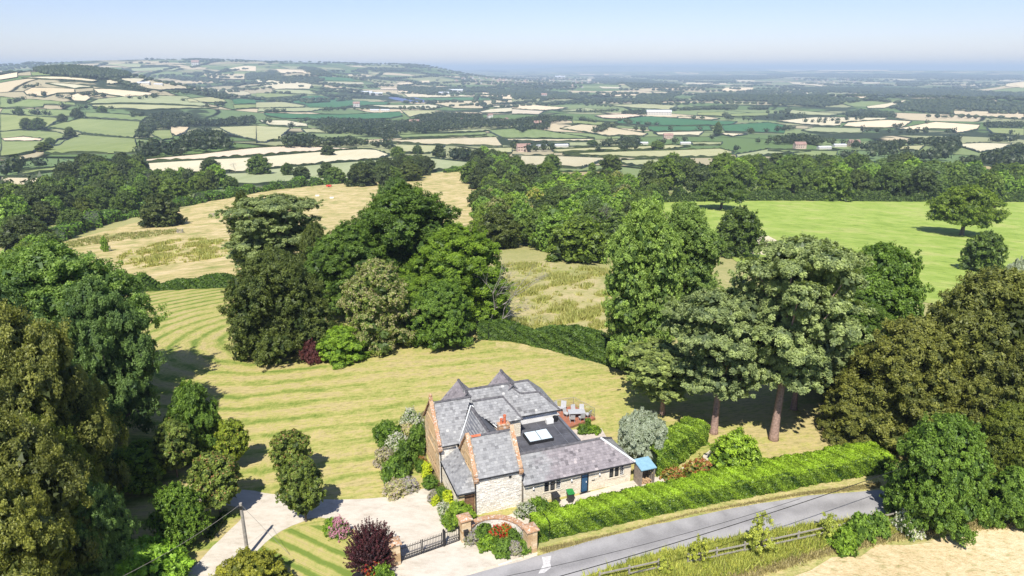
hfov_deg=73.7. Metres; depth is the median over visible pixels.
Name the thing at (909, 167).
woodland tree
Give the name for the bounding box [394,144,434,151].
field
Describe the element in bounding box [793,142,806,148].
cottage
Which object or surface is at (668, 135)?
house
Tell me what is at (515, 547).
lavender bush
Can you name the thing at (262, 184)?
hedge
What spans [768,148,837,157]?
hedge
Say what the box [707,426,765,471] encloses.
laurel bush
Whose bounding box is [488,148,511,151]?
field
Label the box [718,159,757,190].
woodland tree
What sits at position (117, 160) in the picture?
woodland tree
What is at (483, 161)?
woodland tree
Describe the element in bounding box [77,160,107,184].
woodland tree
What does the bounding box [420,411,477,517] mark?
flower bed soil
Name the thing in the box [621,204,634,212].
woodland tree
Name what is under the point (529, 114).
hedge
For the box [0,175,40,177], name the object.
hedge
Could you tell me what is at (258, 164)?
oak tree
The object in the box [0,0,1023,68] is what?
sky
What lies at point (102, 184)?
woodland tree
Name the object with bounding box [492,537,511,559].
leafy plant
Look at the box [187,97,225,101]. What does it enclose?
field
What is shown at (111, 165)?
woodland tree
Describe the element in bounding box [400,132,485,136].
field
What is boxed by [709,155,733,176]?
woodland tree
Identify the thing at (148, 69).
field
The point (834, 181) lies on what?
woodland tree
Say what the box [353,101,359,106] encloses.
house
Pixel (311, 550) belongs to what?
front lawn
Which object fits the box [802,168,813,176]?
woodland tree
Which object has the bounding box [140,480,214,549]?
broadleaf tree
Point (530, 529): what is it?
gate pillar
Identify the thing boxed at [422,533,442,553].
iron gate
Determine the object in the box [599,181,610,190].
woodland tree
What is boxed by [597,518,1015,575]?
dry grass
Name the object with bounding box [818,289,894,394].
broadleaf tree
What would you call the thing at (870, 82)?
field
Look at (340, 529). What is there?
hydrangea bush
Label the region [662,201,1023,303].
green pasture
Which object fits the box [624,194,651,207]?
woodland tree
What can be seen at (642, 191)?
woodland tree
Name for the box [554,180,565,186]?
woodland tree
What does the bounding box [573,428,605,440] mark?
paving
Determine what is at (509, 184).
woodland tree
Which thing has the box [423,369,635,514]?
stone house
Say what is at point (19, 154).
hedge
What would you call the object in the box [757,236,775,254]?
bare track
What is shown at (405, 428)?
perennial clump
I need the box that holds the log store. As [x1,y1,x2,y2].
[633,456,656,486]
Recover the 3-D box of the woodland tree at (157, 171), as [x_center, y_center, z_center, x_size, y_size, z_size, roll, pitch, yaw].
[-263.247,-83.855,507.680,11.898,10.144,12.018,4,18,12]
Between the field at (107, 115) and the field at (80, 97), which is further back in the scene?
the field at (80, 97)
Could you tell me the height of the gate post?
1.680 m
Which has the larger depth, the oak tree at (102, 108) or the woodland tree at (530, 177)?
the oak tree at (102, 108)
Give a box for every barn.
[554,144,567,146]
[680,142,690,144]
[816,146,831,148]
[832,144,846,146]
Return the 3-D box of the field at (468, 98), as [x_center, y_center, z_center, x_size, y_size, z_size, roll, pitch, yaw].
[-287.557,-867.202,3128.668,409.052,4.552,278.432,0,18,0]
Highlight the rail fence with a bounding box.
[598,513,894,575]
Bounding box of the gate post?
[442,529,444,546]
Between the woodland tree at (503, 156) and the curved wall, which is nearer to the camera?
the curved wall
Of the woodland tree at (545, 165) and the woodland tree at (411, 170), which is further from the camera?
the woodland tree at (411, 170)
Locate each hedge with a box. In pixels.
[0,96,75,107]
[0,108,72,116]
[0,129,64,158]
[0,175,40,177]
[1,136,43,140]
[2,113,57,130]
[17,166,55,175]
[21,76,98,81]
[24,87,74,96]
[30,71,98,78]
[44,133,135,154]
[45,82,93,88]
[48,118,139,137]
[65,93,90,101]
[85,112,147,120]
[88,95,205,105]
[90,103,218,109]
[93,88,151,96]
[106,78,145,83]
[118,272,236,291]
[140,80,207,91]
[144,145,356,161]
[147,148,390,171]
[151,129,172,139]
[170,126,188,135]
[187,96,226,102]
[193,154,467,186]
[202,508,231,540]
[219,125,255,139]
[233,104,255,108]
[256,95,386,107]
[256,101,304,107]
[256,125,290,142]
[257,107,323,111]
[259,119,307,127]
[264,111,402,118]
[265,93,297,97]
[272,89,319,94]
[301,128,341,133]
[367,104,442,108]
[392,136,502,146]
[392,143,445,153]
[397,131,486,138]
[404,94,482,97]
[421,127,506,132]
[436,100,510,108]
[441,97,492,100]
[476,318,632,371]
[480,107,511,112]
[488,128,594,138]
[488,147,512,153]
[505,138,594,141]
[512,105,567,110]
[512,154,603,168]
[516,109,543,114]
[529,441,895,543]
[551,144,690,152]
[557,108,601,111]
[560,124,647,136]
[561,169,615,175]
[562,147,734,157]
[569,141,594,146]
[572,120,615,126]
[595,113,642,118]
[608,103,677,109]
[616,116,737,125]
[621,157,663,166]
[639,416,710,476]
[648,125,712,131]
[653,130,703,135]
[658,183,1023,201]
[677,115,719,119]
[691,141,722,145]
[697,111,724,116]
[721,132,747,136]
[722,122,784,133]
[730,112,767,116]
[735,148,810,157]
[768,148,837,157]
[776,116,887,125]
[789,110,840,115]
[801,126,865,133]
[842,119,911,127]
[867,100,906,108]
[897,121,979,133]
[899,144,925,151]
[954,110,1023,119]
[961,142,1011,152]
[986,127,1023,135]
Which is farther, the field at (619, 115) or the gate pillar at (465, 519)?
the field at (619, 115)
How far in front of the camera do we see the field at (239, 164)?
688.85 m
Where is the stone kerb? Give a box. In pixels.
[469,552,537,573]
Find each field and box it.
[0,72,17,78]
[0,97,74,106]
[0,114,56,130]
[0,130,63,155]
[0,178,36,184]
[1,109,71,115]
[2,137,39,140]
[19,167,54,172]
[24,77,94,81]
[24,88,73,95]
[31,72,48,74]
[46,135,136,152]
[50,119,138,136]
[51,83,89,87]
[72,94,88,100]
[85,112,147,119]
[91,96,204,105]
[93,104,205,108]
[94,89,150,95]
[106,64,140,66]
[107,78,143,82]
[131,67,177,70]
[140,80,208,90]
[146,146,347,160]
[149,149,386,171]
[152,130,171,138]
[171,126,187,134]
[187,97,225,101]
[204,73,244,78]
[217,89,249,94]
[220,126,255,138]
[225,158,465,182]
[230,66,255,70]
[233,99,255,103]
[234,104,255,107]
[256,93,293,96]
[256,96,387,107]
[256,102,303,107]
[256,126,288,141]
[257,80,311,88]
[258,107,320,110]
[260,120,306,126]
[265,112,401,118]
[276,90,316,93]
[277,69,306,73]
[303,129,326,131]
[319,76,353,80]
[328,82,363,83]
[373,104,440,108]
[392,137,500,144]
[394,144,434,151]
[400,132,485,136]
[401,110,435,115]
[405,94,467,96]
[419,97,488,99]
[436,100,511,107]
[444,129,489,131]
[481,108,511,111]
[483,92,511,98]
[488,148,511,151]
[489,129,586,137]
[508,139,591,140]
[512,105,564,109]
[512,109,542,113]
[521,156,602,165]
[554,145,679,150]
[563,108,597,110]
[564,124,645,134]
[570,142,586,145]
[572,120,610,124]
[580,149,730,156]
[598,114,639,117]
[615,104,673,108]
[618,116,733,124]
[622,159,658,164]
[648,126,710,130]
[655,131,702,134]
[678,116,716,118]
[686,82,726,84]
[692,142,720,143]
[697,112,723,115]
[722,87,752,90]
[722,122,784,132]
[731,113,767,115]
[736,80,754,81]
[737,149,781,156]
[768,69,887,70]
[781,150,836,155]
[782,117,884,124]
[790,82,822,85]
[790,110,834,114]
[796,526,1023,575]
[805,127,863,132]
[845,120,909,126]
[862,82,879,83]
[867,100,904,107]
[900,122,978,131]
[901,145,923,149]
[954,111,1023,117]
[962,143,1007,150]
[989,128,1023,134]
[1006,81,1023,87]
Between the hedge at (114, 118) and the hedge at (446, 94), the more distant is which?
the hedge at (446, 94)
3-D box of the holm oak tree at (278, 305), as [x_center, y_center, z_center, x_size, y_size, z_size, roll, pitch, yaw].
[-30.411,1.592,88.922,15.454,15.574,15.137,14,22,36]
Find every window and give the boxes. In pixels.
[428,416,434,439]
[429,441,435,466]
[465,449,470,471]
[543,479,562,493]
[608,466,625,478]
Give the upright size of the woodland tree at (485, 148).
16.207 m
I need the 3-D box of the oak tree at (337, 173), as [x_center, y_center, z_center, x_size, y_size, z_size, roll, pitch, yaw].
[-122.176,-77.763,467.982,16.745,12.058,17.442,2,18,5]
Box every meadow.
[65,172,475,282]
[475,260,757,355]
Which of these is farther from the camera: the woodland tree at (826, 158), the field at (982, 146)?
the field at (982, 146)
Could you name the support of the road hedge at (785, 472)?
on the verge ground at (798, 569)
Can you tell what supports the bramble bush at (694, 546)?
on the verge ground at (798, 569)
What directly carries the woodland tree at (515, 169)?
on the ground at (16, 88)
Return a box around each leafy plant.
[322,516,333,536]
[371,561,394,575]
[430,493,439,506]
[476,534,496,553]
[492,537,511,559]
[518,539,531,555]
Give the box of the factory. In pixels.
[369,92,382,95]
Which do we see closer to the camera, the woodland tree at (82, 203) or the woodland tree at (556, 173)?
the woodland tree at (82, 203)
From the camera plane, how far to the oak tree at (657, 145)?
918.22 m
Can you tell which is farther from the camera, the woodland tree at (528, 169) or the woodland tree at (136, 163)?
the woodland tree at (136, 163)
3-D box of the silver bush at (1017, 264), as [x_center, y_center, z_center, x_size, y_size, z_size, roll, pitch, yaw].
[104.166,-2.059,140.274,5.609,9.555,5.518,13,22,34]
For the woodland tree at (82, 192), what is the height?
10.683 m
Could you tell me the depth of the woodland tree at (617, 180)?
366.21 m
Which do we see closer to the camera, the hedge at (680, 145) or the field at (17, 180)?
the field at (17, 180)
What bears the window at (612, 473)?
in the stone house at (517, 442)
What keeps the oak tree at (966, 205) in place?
on the green pasture
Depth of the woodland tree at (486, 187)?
327.27 m
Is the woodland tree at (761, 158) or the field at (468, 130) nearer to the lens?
the woodland tree at (761, 158)
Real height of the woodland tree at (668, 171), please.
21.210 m
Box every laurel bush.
[315,323,370,369]
[439,499,476,531]
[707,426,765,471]
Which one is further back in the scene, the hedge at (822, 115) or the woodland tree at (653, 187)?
the hedge at (822, 115)
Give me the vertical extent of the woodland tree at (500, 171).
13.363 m
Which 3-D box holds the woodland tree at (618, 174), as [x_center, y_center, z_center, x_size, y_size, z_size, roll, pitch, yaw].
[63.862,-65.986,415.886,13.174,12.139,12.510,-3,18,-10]
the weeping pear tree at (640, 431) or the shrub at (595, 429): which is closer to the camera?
the weeping pear tree at (640, 431)
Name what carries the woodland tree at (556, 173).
on the ground at (16, 88)
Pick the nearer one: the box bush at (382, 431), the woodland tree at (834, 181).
the box bush at (382, 431)
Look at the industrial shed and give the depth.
2024.81 m
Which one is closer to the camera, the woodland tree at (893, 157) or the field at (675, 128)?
the woodland tree at (893, 157)
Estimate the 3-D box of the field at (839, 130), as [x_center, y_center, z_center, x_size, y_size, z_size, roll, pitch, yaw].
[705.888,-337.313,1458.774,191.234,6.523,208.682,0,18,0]
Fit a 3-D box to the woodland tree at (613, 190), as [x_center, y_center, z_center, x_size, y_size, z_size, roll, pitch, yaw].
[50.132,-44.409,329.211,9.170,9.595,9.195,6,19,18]
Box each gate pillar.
[387,536,401,566]
[456,512,472,542]
[521,521,539,553]
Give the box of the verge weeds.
[581,510,902,575]
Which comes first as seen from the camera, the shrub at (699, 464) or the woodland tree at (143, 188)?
the shrub at (699, 464)
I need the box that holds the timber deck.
[557,406,594,427]
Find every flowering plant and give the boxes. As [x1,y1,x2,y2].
[412,455,427,465]
[436,501,449,516]
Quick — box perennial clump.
[399,421,413,439]
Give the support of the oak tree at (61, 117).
on the ground at (16, 88)
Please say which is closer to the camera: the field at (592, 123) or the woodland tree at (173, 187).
the woodland tree at (173, 187)
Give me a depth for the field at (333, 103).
2617.37 m
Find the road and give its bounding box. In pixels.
[467,490,978,575]
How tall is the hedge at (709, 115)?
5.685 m
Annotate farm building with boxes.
[137,82,150,84]
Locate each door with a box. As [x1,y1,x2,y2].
[465,494,473,510]
[581,474,587,491]
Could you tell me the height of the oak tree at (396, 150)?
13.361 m
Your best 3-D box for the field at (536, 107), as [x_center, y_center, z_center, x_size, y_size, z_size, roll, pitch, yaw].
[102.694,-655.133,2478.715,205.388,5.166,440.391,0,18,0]
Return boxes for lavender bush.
[372,446,393,468]
[381,476,408,501]
[399,476,419,496]
[427,488,437,502]
[462,530,478,547]
[509,540,523,557]
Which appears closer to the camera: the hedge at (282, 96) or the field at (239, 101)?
the field at (239, 101)
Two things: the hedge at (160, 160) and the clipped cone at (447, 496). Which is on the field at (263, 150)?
the hedge at (160, 160)
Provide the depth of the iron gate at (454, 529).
53.39 m
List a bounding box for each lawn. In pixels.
[97,288,908,569]
[257,525,363,575]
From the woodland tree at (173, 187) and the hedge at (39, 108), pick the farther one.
the hedge at (39, 108)
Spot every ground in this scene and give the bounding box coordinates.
[0,60,1023,575]
[534,473,993,575]
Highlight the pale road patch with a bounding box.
[539,556,550,572]
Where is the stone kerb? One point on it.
(503, 563)
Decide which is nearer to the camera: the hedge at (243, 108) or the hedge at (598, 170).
the hedge at (598, 170)
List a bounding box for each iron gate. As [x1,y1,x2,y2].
[400,540,421,560]
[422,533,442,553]
[445,526,459,545]
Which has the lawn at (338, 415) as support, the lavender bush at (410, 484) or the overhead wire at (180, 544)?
the lavender bush at (410, 484)
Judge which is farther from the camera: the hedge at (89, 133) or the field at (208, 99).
the field at (208, 99)
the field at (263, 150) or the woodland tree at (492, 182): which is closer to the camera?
the woodland tree at (492, 182)
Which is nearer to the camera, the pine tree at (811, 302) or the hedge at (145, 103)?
the pine tree at (811, 302)
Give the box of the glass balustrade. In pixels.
[553,397,594,416]
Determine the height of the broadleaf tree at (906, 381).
13.586 m
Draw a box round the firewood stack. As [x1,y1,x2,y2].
[642,477,651,483]
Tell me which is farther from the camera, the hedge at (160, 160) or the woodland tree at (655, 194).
the hedge at (160, 160)
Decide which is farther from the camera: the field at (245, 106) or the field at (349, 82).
the field at (349, 82)
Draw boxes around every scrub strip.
[48,175,346,240]
[443,166,461,172]
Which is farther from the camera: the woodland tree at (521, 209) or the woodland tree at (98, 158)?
the woodland tree at (98, 158)
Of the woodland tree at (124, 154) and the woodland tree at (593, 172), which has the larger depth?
the woodland tree at (124, 154)
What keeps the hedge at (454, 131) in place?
on the field at (468, 130)
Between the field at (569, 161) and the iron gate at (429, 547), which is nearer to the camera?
the iron gate at (429, 547)
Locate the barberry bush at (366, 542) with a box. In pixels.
[343,516,395,575]
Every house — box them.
[191,60,199,65]
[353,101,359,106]
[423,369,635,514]
[663,133,673,138]
[847,140,860,146]
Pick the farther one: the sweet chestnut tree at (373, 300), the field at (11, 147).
the field at (11, 147)
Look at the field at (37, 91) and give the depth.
1724.37 m
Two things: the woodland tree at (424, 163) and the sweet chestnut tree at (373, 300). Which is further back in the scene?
the woodland tree at (424, 163)
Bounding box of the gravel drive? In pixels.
[167,488,536,575]
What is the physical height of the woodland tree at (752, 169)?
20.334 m
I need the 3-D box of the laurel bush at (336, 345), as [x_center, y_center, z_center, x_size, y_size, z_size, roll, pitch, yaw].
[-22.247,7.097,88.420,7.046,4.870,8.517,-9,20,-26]
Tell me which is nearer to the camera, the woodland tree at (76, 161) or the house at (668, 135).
the woodland tree at (76, 161)
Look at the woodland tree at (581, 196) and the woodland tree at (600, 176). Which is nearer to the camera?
the woodland tree at (581, 196)
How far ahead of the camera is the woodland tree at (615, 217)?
179.37 m
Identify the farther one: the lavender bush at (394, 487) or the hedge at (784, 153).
the hedge at (784, 153)
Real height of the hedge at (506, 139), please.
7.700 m
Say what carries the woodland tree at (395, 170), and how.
on the ground at (16, 88)
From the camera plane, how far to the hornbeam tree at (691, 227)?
93.16 m
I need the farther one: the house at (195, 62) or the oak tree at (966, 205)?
the house at (195, 62)
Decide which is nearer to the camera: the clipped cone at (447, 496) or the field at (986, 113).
the clipped cone at (447, 496)
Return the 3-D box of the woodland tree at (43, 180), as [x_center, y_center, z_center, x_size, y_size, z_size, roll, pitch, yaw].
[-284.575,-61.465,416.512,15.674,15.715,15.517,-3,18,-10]
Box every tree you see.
[0,181,23,200]
[0,199,22,228]
[0,213,14,229]
[0,214,55,251]
[0,234,171,370]
[0,279,78,358]
[0,297,131,496]
[0,409,110,574]
[0,471,79,575]
[1,193,34,214]
[1,212,55,237]
[6,241,36,254]
[13,190,37,210]
[15,106,22,113]
[18,118,30,128]
[20,234,43,243]
[21,181,41,189]
[22,411,120,540]
[23,183,40,195]
[29,117,46,128]
[29,231,65,244]
[30,201,60,225]
[34,142,53,151]
[34,174,56,185]
[35,184,68,207]
[41,194,65,214]
[43,137,55,144]
[50,175,83,197]
[51,161,77,179]
[52,269,167,445]
[54,171,77,181]
[55,185,75,207]
[55,360,122,467]
[56,113,68,121]
[56,207,92,231]
[59,473,141,575]
[62,127,77,137]
[66,161,78,175]
[69,107,84,117]
[71,197,100,213]
[73,187,92,199]
[74,153,91,175]
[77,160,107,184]
[77,184,94,191]
[78,155,91,172]
[86,187,113,210]
[90,155,108,162]
[92,181,114,195]
[96,105,107,111]
[100,160,117,170]
[100,236,109,251]
[102,169,129,184]
[104,179,118,194]
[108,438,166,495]
[109,152,131,161]
[109,189,141,213]
[110,175,127,192]
[112,156,127,163]
[115,159,133,180]
[118,184,140,201]
[125,166,149,185]
[128,158,146,170]
[131,153,148,168]
[131,179,151,202]
[133,173,147,184]
[137,192,187,227]
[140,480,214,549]
[143,168,155,176]
[146,175,162,193]
[149,416,197,477]
[153,168,162,175]
[157,167,179,179]
[158,177,192,200]
[163,378,222,465]
[177,167,184,176]
[179,167,194,183]
[184,450,243,514]
[187,174,199,192]
[194,170,204,177]
[194,177,214,192]
[199,158,221,170]
[202,164,227,185]
[203,169,219,188]
[207,192,326,273]
[213,418,250,461]
[216,243,335,366]
[222,176,239,189]
[229,190,252,263]
[244,154,272,174]
[268,428,313,471]
[274,453,326,521]
[280,162,293,174]
[291,166,310,178]
[298,338,321,364]
[299,220,327,264]
[304,220,398,318]
[317,162,331,177]
[320,146,335,155]
[322,167,346,183]
[336,257,423,355]
[344,162,376,186]
[344,179,461,275]
[365,158,375,170]
[370,171,409,206]
[374,162,392,185]
[379,156,395,166]
[386,160,393,166]
[389,146,405,156]
[390,166,405,179]
[393,154,401,161]
[395,272,426,337]
[397,154,407,167]
[398,160,422,180]
[399,221,516,323]
[405,279,475,350]
[412,145,423,153]
[412,155,422,160]
[414,159,423,175]
[419,159,430,175]
[423,156,435,171]
[431,145,444,156]
[458,160,477,182]
[466,188,480,206]
[468,164,485,188]
[468,196,489,216]
[469,148,486,159]
[469,202,485,225]
[470,189,494,210]
[472,207,490,228]
[476,158,489,167]
[476,205,521,248]
[477,167,497,187]
[477,261,550,318]
[478,173,499,189]
[480,146,489,152]
[482,180,498,188]
[482,184,492,189]
[483,196,510,210]
[485,156,495,165]
[487,153,498,160]
[488,150,497,156]
[490,188,507,197]
[494,183,509,194]
[496,166,507,178]
[497,181,512,190]
[497,193,517,207]
[498,152,511,159]
[499,153,508,160]
[499,161,511,167]
[502,290,534,322]
[504,165,519,173]
[504,171,515,181]
[507,198,534,222]
[508,156,524,170]
[509,175,529,187]
[509,183,527,192]
[516,190,527,199]
[516,208,543,247]
[517,163,543,176]
[526,202,564,224]
[527,174,535,185]
[527,186,543,200]
[528,197,537,206]
[528,206,568,251]
[529,182,542,189]
[530,176,542,186]
[533,195,559,209]
[537,160,557,173]
[538,185,547,190]
[541,174,552,183]
[541,191,565,201]
[542,186,557,195]
[544,153,561,169]
[544,169,552,174]
[544,180,557,187]
[544,214,608,263]
[549,169,562,178]
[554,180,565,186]
[555,174,574,184]
[557,187,572,198]
[557,197,584,218]
[562,184,575,190]
[571,187,583,192]
[571,189,592,205]
[573,178,585,187]
[573,202,605,217]
[583,195,603,206]
[584,170,597,177]
[585,187,606,202]
[586,139,597,144]
[586,176,602,188]
[586,206,626,230]
[588,162,595,170]
[596,173,603,178]
[599,154,622,170]
[599,169,611,175]
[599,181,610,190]
[599,188,613,202]
[599,220,621,256]
[600,178,609,187]
[600,197,688,370]
[602,201,617,210]
[603,174,617,189]
[605,196,624,210]
[610,170,622,177]
[610,175,628,187]
[610,186,619,194]
[614,176,630,187]
[614,182,632,191]
[615,188,632,203]
[617,407,670,459]
[618,335,701,414]
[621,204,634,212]
[623,197,634,206]
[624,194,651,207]
[626,173,635,179]
[626,186,650,196]
[628,181,636,188]
[632,192,646,197]
[635,176,643,186]
[637,160,654,176]
[638,165,658,187]
[643,184,660,195]
[649,140,663,149]
[649,178,668,190]
[650,156,685,189]
[651,190,663,206]
[657,287,788,434]
[664,154,681,179]
[665,200,726,312]
[666,152,682,163]
[678,160,699,185]
[682,157,695,162]
[685,166,712,191]
[695,175,750,208]
[708,151,738,163]
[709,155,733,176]
[713,122,722,134]
[716,205,766,258]
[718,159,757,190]
[723,157,757,185]
[727,231,877,441]
[742,154,759,179]
[753,171,790,191]
[755,155,770,167]
[758,163,778,178]
[768,153,783,165]
[773,169,793,190]
[774,153,792,166]
[777,160,805,191]
[779,154,807,170]
[786,318,868,410]
[795,169,821,192]
[798,154,808,158]
[802,159,815,169]
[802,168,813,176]
[804,156,818,169]
[812,165,824,170]
[813,164,854,201]
[814,152,827,164]
[815,377,895,448]
[818,155,833,165]
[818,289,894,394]
[820,159,837,165]
[822,161,834,166]
[823,312,981,458]
[830,155,843,162]
[832,161,854,172]
[844,151,862,161]
[846,155,873,166]
[847,163,858,170]
[847,241,934,319]
[848,169,877,190]
[856,163,877,183]
[870,165,907,196]
[876,159,886,168]
[877,160,902,170]
[879,409,996,546]
[886,154,903,162]
[896,168,910,193]
[897,163,916,171]
[899,151,914,161]
[900,166,942,199]
[902,158,920,166]
[915,162,934,176]
[920,264,1023,414]
[923,159,942,164]
[924,184,1011,235]
[929,163,946,176]
[935,174,950,192]
[939,161,954,174]
[944,163,967,187]
[951,173,976,190]
[956,229,1009,271]
[959,338,1023,469]
[964,160,987,172]
[965,163,984,177]
[972,399,1023,482]
[973,170,1009,200]
[978,465,1023,532]
[985,163,1012,175]
[989,162,1011,171]
[997,169,1015,192]
[1008,162,1023,175]
[1008,176,1023,192]
[1010,172,1019,185]
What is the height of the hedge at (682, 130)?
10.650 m
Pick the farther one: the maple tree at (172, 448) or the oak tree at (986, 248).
the oak tree at (986, 248)
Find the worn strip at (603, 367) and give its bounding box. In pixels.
[496,342,629,377]
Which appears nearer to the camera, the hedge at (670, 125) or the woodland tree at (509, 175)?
the woodland tree at (509, 175)
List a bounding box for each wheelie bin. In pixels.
[551,491,560,501]
[566,488,574,502]
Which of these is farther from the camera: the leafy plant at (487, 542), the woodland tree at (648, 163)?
the woodland tree at (648, 163)
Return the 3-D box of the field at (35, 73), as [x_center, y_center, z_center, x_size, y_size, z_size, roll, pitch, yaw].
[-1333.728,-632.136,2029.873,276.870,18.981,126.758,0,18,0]
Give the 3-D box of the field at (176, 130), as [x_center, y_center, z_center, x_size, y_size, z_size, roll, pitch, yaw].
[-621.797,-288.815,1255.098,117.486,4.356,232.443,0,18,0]
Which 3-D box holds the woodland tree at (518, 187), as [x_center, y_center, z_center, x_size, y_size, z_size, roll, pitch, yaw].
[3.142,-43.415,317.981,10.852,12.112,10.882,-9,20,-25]
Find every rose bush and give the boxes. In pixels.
[398,404,424,429]
[512,500,536,519]
[528,495,550,512]
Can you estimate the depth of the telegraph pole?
51.20 m
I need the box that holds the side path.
[507,450,710,523]
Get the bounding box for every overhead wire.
[124,506,237,575]
[509,499,797,575]
[561,465,908,575]
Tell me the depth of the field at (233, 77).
4577.23 m
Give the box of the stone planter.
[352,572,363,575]
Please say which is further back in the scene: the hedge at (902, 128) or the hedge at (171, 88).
the hedge at (171, 88)
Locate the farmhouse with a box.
[516,143,530,151]
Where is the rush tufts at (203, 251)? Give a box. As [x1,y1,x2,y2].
[116,237,231,267]
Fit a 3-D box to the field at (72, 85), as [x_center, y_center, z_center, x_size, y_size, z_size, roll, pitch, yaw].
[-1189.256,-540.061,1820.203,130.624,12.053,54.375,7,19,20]
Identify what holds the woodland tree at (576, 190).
on the ground at (16, 88)
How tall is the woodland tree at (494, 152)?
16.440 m
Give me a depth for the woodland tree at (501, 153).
610.34 m
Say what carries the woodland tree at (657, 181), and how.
on the ground at (16, 88)
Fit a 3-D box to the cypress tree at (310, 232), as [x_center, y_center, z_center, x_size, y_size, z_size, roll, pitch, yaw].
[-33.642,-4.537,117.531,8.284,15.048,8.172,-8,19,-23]
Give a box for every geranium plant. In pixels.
[361,561,378,575]
[489,524,505,537]
[499,522,511,536]
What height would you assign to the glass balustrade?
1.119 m
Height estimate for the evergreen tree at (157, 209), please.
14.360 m
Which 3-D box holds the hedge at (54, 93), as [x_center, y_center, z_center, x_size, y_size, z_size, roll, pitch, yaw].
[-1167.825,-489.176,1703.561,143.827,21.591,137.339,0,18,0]
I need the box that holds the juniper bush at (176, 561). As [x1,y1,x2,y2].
[102,533,194,575]
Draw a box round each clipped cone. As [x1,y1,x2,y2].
[420,460,431,477]
[443,490,453,503]
[585,418,591,429]
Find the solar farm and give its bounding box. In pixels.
[389,97,423,101]
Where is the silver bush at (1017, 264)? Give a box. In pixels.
[1004,255,1023,271]
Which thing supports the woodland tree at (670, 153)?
on the ground at (16, 88)
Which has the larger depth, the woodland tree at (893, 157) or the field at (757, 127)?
the field at (757, 127)
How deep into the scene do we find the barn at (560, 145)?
966.91 m
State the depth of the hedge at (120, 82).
1966.84 m
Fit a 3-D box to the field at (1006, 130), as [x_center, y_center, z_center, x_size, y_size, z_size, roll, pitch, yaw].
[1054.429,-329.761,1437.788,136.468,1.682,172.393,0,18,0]
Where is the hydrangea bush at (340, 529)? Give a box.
[327,514,350,542]
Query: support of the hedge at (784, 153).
on the field at (763, 152)
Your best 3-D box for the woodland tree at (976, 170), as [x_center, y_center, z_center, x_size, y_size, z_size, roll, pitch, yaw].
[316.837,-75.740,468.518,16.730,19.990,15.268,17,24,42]
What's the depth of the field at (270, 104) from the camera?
2209.01 m
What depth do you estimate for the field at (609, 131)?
1366.58 m
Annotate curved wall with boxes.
[471,514,523,538]
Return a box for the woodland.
[0,58,1023,184]
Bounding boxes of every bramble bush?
[655,552,673,573]
[687,533,711,568]
[743,510,777,553]
[816,511,842,540]
[826,524,859,557]
[842,511,876,547]
[867,508,892,540]
[890,508,925,540]
[978,498,1003,528]
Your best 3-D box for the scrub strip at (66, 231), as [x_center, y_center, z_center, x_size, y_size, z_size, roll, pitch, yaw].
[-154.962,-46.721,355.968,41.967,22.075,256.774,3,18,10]
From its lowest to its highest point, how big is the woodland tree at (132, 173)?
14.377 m
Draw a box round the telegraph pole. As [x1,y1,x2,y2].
[238,502,248,546]
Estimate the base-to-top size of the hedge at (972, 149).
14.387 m
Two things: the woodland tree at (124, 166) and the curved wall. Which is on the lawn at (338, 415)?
the curved wall
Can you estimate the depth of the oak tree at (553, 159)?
571.16 m
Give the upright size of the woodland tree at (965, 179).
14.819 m
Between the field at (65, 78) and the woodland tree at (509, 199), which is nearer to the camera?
the woodland tree at (509, 199)
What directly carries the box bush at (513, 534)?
on the ground at (16, 88)
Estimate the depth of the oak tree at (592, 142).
1014.66 m
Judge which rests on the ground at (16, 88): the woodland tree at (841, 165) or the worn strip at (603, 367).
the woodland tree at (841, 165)
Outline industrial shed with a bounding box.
[646,110,671,115]
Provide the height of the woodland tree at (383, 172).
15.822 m
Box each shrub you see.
[208,546,294,575]
[379,454,410,485]
[384,428,408,451]
[394,439,419,471]
[408,423,425,455]
[548,499,560,510]
[577,423,588,434]
[588,424,601,435]
[659,465,685,480]
[680,452,711,476]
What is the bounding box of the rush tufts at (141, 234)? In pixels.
[64,228,184,246]
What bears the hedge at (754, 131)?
on the field at (757, 127)
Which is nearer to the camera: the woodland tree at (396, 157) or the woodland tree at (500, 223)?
the woodland tree at (500, 223)
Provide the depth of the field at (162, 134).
1189.80 m
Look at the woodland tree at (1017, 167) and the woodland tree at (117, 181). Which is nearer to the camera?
the woodland tree at (117, 181)
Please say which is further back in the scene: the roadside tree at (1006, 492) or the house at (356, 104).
the house at (356, 104)
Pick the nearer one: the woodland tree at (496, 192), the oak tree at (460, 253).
the oak tree at (460, 253)
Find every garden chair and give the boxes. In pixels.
[560,400,566,408]
[562,407,568,416]
[570,415,574,422]
[578,414,584,421]
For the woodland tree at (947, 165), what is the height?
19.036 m
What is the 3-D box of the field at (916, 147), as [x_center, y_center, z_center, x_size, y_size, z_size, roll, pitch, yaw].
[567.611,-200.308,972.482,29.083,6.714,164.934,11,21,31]
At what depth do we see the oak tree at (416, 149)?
814.87 m
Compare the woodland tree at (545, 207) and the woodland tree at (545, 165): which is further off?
the woodland tree at (545, 165)
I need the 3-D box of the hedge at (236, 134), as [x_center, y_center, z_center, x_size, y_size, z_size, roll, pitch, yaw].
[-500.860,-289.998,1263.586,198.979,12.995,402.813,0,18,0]
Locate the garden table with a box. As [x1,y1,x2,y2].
[567,409,585,419]
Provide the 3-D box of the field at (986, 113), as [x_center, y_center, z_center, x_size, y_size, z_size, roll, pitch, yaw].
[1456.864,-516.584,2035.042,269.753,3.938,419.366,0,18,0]
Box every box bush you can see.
[371,418,403,447]
[414,459,423,472]
[421,474,437,489]
[434,486,448,501]
[441,512,450,526]
[474,522,491,538]
[507,528,521,541]

